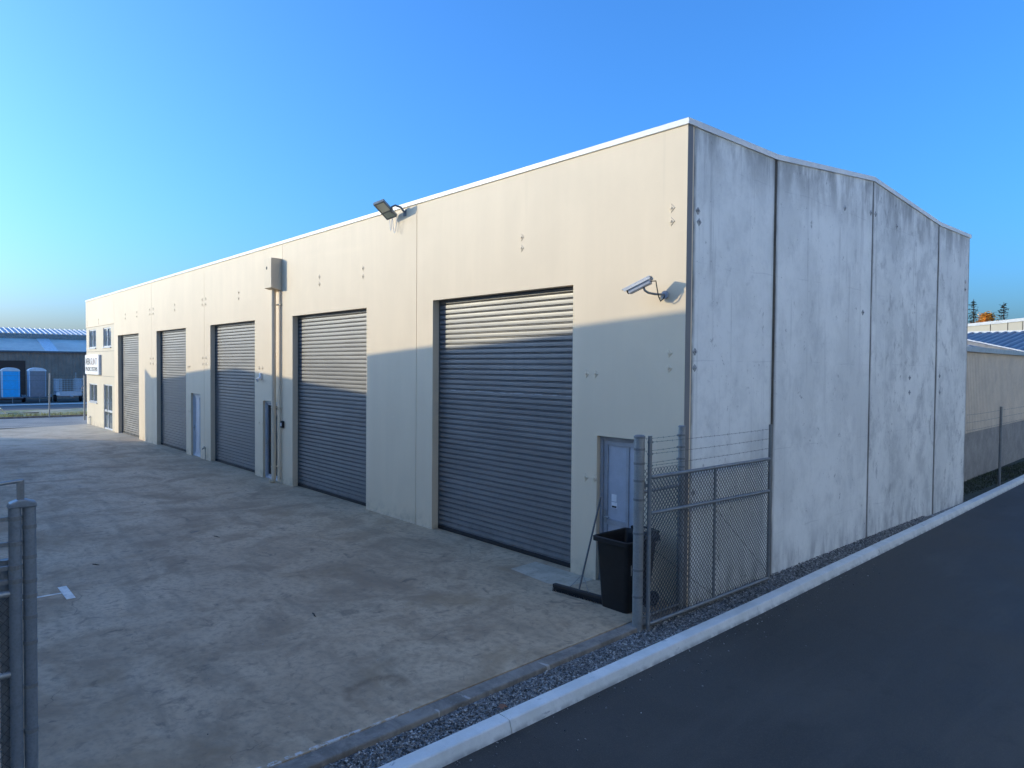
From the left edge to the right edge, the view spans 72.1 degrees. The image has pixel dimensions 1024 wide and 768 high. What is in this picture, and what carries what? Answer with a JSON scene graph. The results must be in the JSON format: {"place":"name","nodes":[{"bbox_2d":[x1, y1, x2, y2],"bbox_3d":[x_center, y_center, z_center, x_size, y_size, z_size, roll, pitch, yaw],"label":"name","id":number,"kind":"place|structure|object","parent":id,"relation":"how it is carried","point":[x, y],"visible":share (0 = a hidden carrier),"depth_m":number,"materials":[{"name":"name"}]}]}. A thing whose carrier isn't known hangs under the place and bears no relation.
{"place":"outdoors","nodes":[
{"label":"outdoors","id":0,"kind":"place"},
{"bbox_2d":[0,327,86,399],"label":"dark warehouse","id":1,"kind":"structure","parent":0,"point":[56,353],"depth_m":66.53,"materials":[{"name":"grey metal"}]},
{"bbox_2d":[0,360,25,399],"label":"doorway","id":2,"kind":"structure","parent":1,"relation":"in","point":[20,365],"depth_m":63.99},
{"bbox_2d":[0,416,86,428],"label":"street","id":3,"kind":"structure","parent":0,"point":[35,422],"depth_m":39.41,"materials":[{"name":"grey asphalt"}]},
{"bbox_2d":[81,376,85,419],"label":"corner pole","id":4,"kind":"object","parent":3,"relation":"on","point":[83,387],"visible":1,"depth_m":41.04,"materials":[{"name":"metal"}]},
{"bbox_2d":[0,404,86,410],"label":"road","id":5,"kind":"structure","parent":0,"point":[40,407],"depth_m":53.03,"materials":[{"name":"grey asphalt"}]},
{"bbox_2d":[0,398,86,404],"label":"yard","id":6,"kind":"structure","parent":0,"point":[36,401],"depth_m":61.33,"materials":[{"name":"concrete"}]},
{"bbox_2d":[0,395,25,402],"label":"trailer","id":7,"kind":"object","parent":6,"relation":"on","point":[12,398],"visible":0.77,"depth_m":58.56,"materials":[{"name":"metal"}]},
{"bbox_2d":[0,367,19,396],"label":"portable toilet","id":8,"kind":"object","parent":7,"relation":"on","point":[9,382],"visible":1,"depth_m":58.92,"materials":[{"name":"blue plastic"}]},
{"bbox_2d":[5,373,16,395],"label":"door","id":9,"kind":"structure","parent":8,"relation":"in","point":[10,378],"depth_m":58.92,"materials":[{"name":"blue plastic"}]},
{"bbox_2d":[21,394,51,402],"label":"trailer","id":10,"kind":"object","parent":6,"relation":"on","point":[39,397],"visible":0.72,"depth_m":60.13,"materials":[{"name":"metal"}]},
{"bbox_2d":[26,368,46,396],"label":"portable toilet","id":11,"kind":"object","parent":10,"relation":"on","point":[36,383],"visible":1,"depth_m":60.16,"materials":[{"name":"grey plastic"}]},
{"bbox_2d":[32,373,43,395],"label":"door","id":12,"kind":"structure","parent":11,"relation":"in","point":[37,378],"depth_m":60.17,"materials":[{"name":"grey plastic"}]},
{"bbox_2d":[53,378,82,401],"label":"cage trailer","id":13,"kind":"object","parent":6,"relation":"on","point":[75,392],"visible":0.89,"depth_m":61.26,"materials":[{"name":"grey metal"}]},
{"bbox_2d":[0,408,86,416],"bbox_3d":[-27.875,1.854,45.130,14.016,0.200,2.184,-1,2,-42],"label":"grass","id":14,"kind":"structure","parent":0,"point":[18,415],"depth_m":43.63,"materials":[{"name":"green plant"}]},
{"bbox_2d":[4,404,965,524],"bbox_3d":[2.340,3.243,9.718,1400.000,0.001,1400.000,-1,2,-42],"label":"ground","id":15,"kind":"structure","parent":0,"point":[61,404],"depth_m":56.34,"materials":[{"name":"grey concrete"}]},
{"bbox_2d":[0,402,86,405],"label":"footpath","id":16,"kind":"structure","parent":15,"relation":"on","point":[40,404],"depth_m":56.31,"materials":[{"name":"grey concrete"}]},
{"bbox_2d":[0,414,86,418],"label":"kerb","id":17,"kind":"structure","parent":15,"relation":"on","point":[41,416],"depth_m":42.66,"materials":[{"name":"concrete"}]},
{"bbox_2d":[0,373,86,417],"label":"wire fence","id":18,"kind":"object","parent":15,"relation":"on","point":[49,380],"visible":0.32,"depth_m":42.81,"materials":[{"name":"metal"}]},
{"bbox_2d":[0,424,670,767],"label":"concrete yard","id":19,"kind":"structure","parent":15,"relation":"on","point":[118,687],"depth_m":9.43,"materials":[{"name":"grey concrete"}]},
{"bbox_2d":[0,558,10,767],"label":"chain-link fence","id":20,"kind":"object","parent":19,"relation":"on","point":[4,575],"visible":0.62,"depth_m":4.62,"materials":[{"name":"metal"}]},
{"bbox_2d":[22,506,38,767],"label":"gate post","id":21,"kind":"object","parent":19,"relation":"on","point":[30,614],"visible":0.98,"depth_m":4.63,"materials":[{"name":"metal"}]},
{"bbox_2d":[0,479,37,767],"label":"chain link gate","id":22,"kind":"structure","parent":21,"relation":"attached to","point":[14,568],"depth_m":4.57,"materials":[{"name":"metal"}]},
{"bbox_2d":[22,586,75,600],"bbox_3d":[-8.136,3.016,8.531,4.780,0.004,0.690,-1,2,-42],"label":"painted marking","id":23,"kind":"object","parent":19,"relation":"on","point":[66,592],"visible":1,"depth_m":10.03,"materials":[{"name":"white paint"}]},
{"bbox_2d":[112,529,516,734],"bbox_3d":[-2.590,3.023,10.019,5.844,0.012,6.992,-1,2,-42],"label":"yard grit","id":24,"kind":"object","parent":19,"relation":"on","point":[291,633],"visible":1,"depth_m":9.16,"materials":[{"name":"gravel"}]},
{"bbox_2d":[511,562,592,585],"bbox_3d":[0.580,3.018,11.157,0.690,0.001,1.300,-1,2,-42],"label":"concrete patch","id":25,"kind":"object","parent":19,"relation":"on","point":[544,573],"visible":0.86,"depth_m":11.14,"materials":[{"name":"grey concrete"}]},
{"bbox_2d":[552,497,601,604],"bbox_3d":[1.222,2.396,10.279,0.884,1.307,0.924,-1,2,-42],"label":"broom","id":26,"kind":"object","parent":19,"relation":"on","point":[579,593],"visible":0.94,"depth_m":10.14,"materials":[{"name":"plastic"}]},
{"bbox_2d":[593,525,659,613],"bbox_3d":[1.623,2.553,9.754,0.858,1.026,0.635,-1,2,-42],"label":"wheelie bin","id":27,"kind":"object","parent":19,"relation":"on","point":[615,552],"visible":0.68,"depth_m":9.52,"materials":[{"name":"black plastic"}]},
{"bbox_2d":[272,607,683,767],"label":"concrete edging","id":28,"kind":"object","parent":15,"relation":"on","point":[347,746],"visible":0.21,"depth_m":6.88,"materials":[{"name":"grey concrete"}]},
{"bbox_2d":[632,435,644,631],"bbox_3d":[1.608,1.941,8.947,0.146,2.590,0.146,-1,2,-42],"label":"gate post","id":29,"kind":"object","parent":28,"relation":"on","point":[638,531],"visible":0.94,"depth_m":8.89,"materials":[{"name":"metal"}]},
{"bbox_2d":[643,424,771,629],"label":"chain link gate","id":30,"kind":"structure","parent":29,"relation":"attached to","point":[714,501],"depth_m":9.84,"materials":[{"name":"metal"}]},
{"bbox_2d":[643,425,685,618],"bbox_3d":[1.988,1.874,9.334,0.964,2.610,0.108,-1,2,-42],"label":"chain link fence","id":31,"kind":"object","parent":28,"relation":"on","point":[681,434],"visible":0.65,"depth_m":9.54,"materials":[{"name":"metal"}]},
{"bbox_2d":[85,117,971,607],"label":"warehouse","id":32,"kind":"structure","parent":15,"relation":"on","point":[505,361],"depth_m":12.95,"materials":[{"name":"beige paint"}]},
{"bbox_2d":[88,329,95,348],"bbox_3d":[-22.222,-2.372,37.270,0.140,1.016,1.730,-1,2,-42],"label":"window","id":33,"kind":"structure","parent":32,"relation":"in","point":[92,332],"depth_m":37.27,"materials":[{"name":"glass"}]},
{"bbox_2d":[88,383,96,403],"bbox_3d":[-22.181,0.495,37.272,0.140,1.026,1.900,-1,2,-42],"label":"window","id":34,"kind":"structure","parent":32,"relation":"in","point":[93,387],"depth_m":37.49,"materials":[{"name":"glass"}]},
{"bbox_2d":[85,355,100,374],"bbox_3d":[-22.056,-1.019,36.979,0.127,1.030,3.210,-1,2,-42],"label":"business sign","id":35,"kind":"object","parent":32,"relation":"attached to","point":[93,364],"visible":1,"depth_m":36.61,"materials":[{"name":"white paint"}]},
{"bbox_2d":[102,327,110,347],"bbox_3d":[-20.047,-2.292,34.829,0.140,1.016,1.710,-1,2,-42],"label":"window","id":36,"kind":"structure","parent":32,"relation":"in","point":[107,331],"depth_m":34.86,"materials":[{"name":"glass"}]},
{"bbox_2d":[104,384,112,430],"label":"entrance door","id":37,"kind":"structure","parent":32,"relation":"in","point":[107,388],"depth_m":34.90,"materials":[{"name":"glass"}]},
{"bbox_2d":[121,334,138,437],"bbox_3d":[-17.235,-0.045,31.922,0.065,4.794,3.780,-1,2,-42],"label":"roller door","id":38,"kind":"structure","parent":32,"relation":"in","point":[130,350],"depth_m":32.17,"materials":[{"name":"metal"}]},
{"bbox_2d":[160,329,185,451],"bbox_3d":[-13.002,0.110,27.170,0.065,4.794,3.870,-1,2,-42],"label":"roller door","id":39,"kind":"structure","parent":32,"relation":"in","point":[173,348],"depth_m":27.35,"materials":[{"name":"metal"}]},
{"bbox_2d":[193,393,200,456],"bbox_3d":[-11.141,1.460,24.967,0.105,2.236,1.012,-1,2,-42],"label":"personnel door","id":40,"kind":"structure","parent":32,"relation":"in","point":[196,397],"depth_m":25.16,"materials":[{"name":"metal"}]},
{"bbox_2d":[215,321,254,472],"bbox_3d":[-8.772,0.264,22.423,0.065,4.794,3.970,-1,2,-42],"label":"roller door","id":41,"kind":"structure","parent":32,"relation":"in","point":[234,342],"depth_m":22.51,"materials":[{"name":"metal"}]},
{"bbox_2d":[255,373,261,381],"bbox_3d":[-7.357,-0.189,20.427,0.109,0.256,0.201,1,2,27],"label":"wall lamp","id":42,"kind":"object","parent":32,"relation":"attached to","point":[259,377],"visible":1,"depth_m":20.43,"materials":[{"name":"white paint"}]},
{"bbox_2d":[265,401,276,480],"bbox_3d":[-6.845,1.617,20.145,0.105,2.236,1.012,-1,2,-42],"label":"personnel door","id":43,"kind":"structure","parent":32,"relation":"in","point":[267,403],"depth_m":20.44,"materials":[{"name":"metal"}]},
{"bbox_2d":[298,309,366,505],"bbox_3d":[-4.483,0.420,17.608,0.065,4.794,4.040,-1,2,-42],"label":"roller door","id":44,"kind":"structure","parent":32,"relation":"in","point":[332,346],"depth_m":17.59,"materials":[{"name":"metal"}]},
{"bbox_2d":[373,199,405,232],"bbox_3d":[-2.532,-3.510,14.694,0.549,0.642,0.525,1,2,28],"label":"floodlight","id":45,"kind":"object","parent":32,"relation":"attached to","point":[385,209],"visible":1,"depth_m":14.72,"materials":[{"name":"metal"}]},
{"bbox_2d":[438,286,572,567],"bbox_3d":[-0.184,0.577,12.783,0.065,4.794,3.980,-1,2,-42],"label":"roller door","id":46,"kind":"structure","parent":32,"relation":"in","point":[505,404],"depth_m":12.64,"materials":[{"name":"metal"}]},
{"bbox_2d":[599,436,633,578],"bbox_3d":[1.662,1.927,10.596,0.105,2.236,0.867,-1,2,-42],"label":"personnel door","id":47,"kind":"structure","parent":32,"relation":"in","point":[616,454],"depth_m":10.70,"materials":[{"name":"metal"}]},
{"bbox_2d":[622,275,668,301],"bbox_3d":[1.858,-1.323,9.803,0.654,0.351,0.269,1,1,11],"label":"security camera","id":48,"kind":"object","parent":32,"relation":"attached to","point":[643,283],"visible":1,"depth_m":9.77,"materials":[{"name":"white metal"}]},
{"bbox_2d":[378,475,1023,767],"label":"kerb","id":49,"kind":"structure","parent":15,"relation":"on","point":[447,750],"depth_m":7.93,"materials":[{"name":"concrete"}]},
{"bbox_2d":[968,300,977,322],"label":"conifer","id":50,"kind":"object","parent":15,"relation":"on","point":[973,313],"visible":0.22,"depth_m":102.13,"materials":[{"name":"green plant"}]},
{"bbox_2d":[975,311,1000,322],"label":"autumn tree","id":51,"kind":"object","parent":15,"relation":"on","point":[985,316],"visible":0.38,"depth_m":96.92,"materials":[{"name":"orange plant"}]},
{"bbox_2d":[964,346,1023,480],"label":"steel shed","id":52,"kind":"structure","parent":15,"relation":"on","point":[994,380],"depth_m":23.17,"materials":[{"name":"grey metal"}]},
{"bbox_2d":[967,330,1023,350],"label":"gabled shed","id":53,"kind":"structure","parent":15,"relation":"on","point":[1013,340],"depth_m":35.77,"materials":[{"name":"blue metal"}]},
{"bbox_2d":[968,318,1023,331],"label":"sunlit slab wall","id":54,"kind":"structure","parent":15,"relation":"on","point":[1009,324],"depth_m":57.59,"materials":[{"name":"white concrete"}]},
{"bbox_2d":[997,303,1008,319],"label":"conifer","id":55,"kind":"object","parent":15,"relation":"on","point":[1003,310],"visible":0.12,"depth_m":99.39,"materials":[{"name":"green plant"}]},
{"bbox_2d":[0,0,1023,334],"label":"sky","id":56,"kind":"structure","parent":0,"point":[142,141],"materials":[{"name":"blue"}]},
{"bbox_2d":[321,502,963,767],"bbox_3d":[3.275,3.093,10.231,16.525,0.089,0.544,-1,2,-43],"label":"gravel","id":57,"kind":"structure","parent":0,"point":[894,530],"depth_m":7.93,"materials":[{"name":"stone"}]},
{"bbox_2d":[497,704,506,708],"bbox_3d":[-0.096,3.131,6.831,0.085,0.032,0.105,-1,2,-42],"label":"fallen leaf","id":58,"kind":"object","parent":57,"relation":"on","point":[501,706],"visible":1,"depth_m":6.82,"materials":[{"name":"brown plant"}]},
{"bbox_2d":[442,483,1023,767],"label":"road","id":59,"kind":"structure","parent":0,"point":[912,656],"depth_m":7.60,"materials":[{"name":"grey asphalt"}]},
{"bbox_2d":[455,564,879,766],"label":"grit","id":60,"kind":"object","parent":59,"relation":"on","point":[664,667],"visible":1,"depth_m":7.99,"materials":[{"name":"gravel"}]},
{"bbox_2d":[963,458,1023,500],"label":"ground","id":61,"kind":"structure","parent":0,"point":[971,495],"depth_m":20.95,"materials":[{"name":"green plant"}]},
{"bbox_2d":[968,407,1021,485],"bbox_3d":[16.836,1.775,22.954,14.797,2.350,0.114,-1,2,-44],"label":"wire fence","id":62,"kind":"object","parent":61,"relation":"on","point":[1000,446],"visible":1,"depth_m":20.16,"materials":[{"name":"metal"}]}
]}

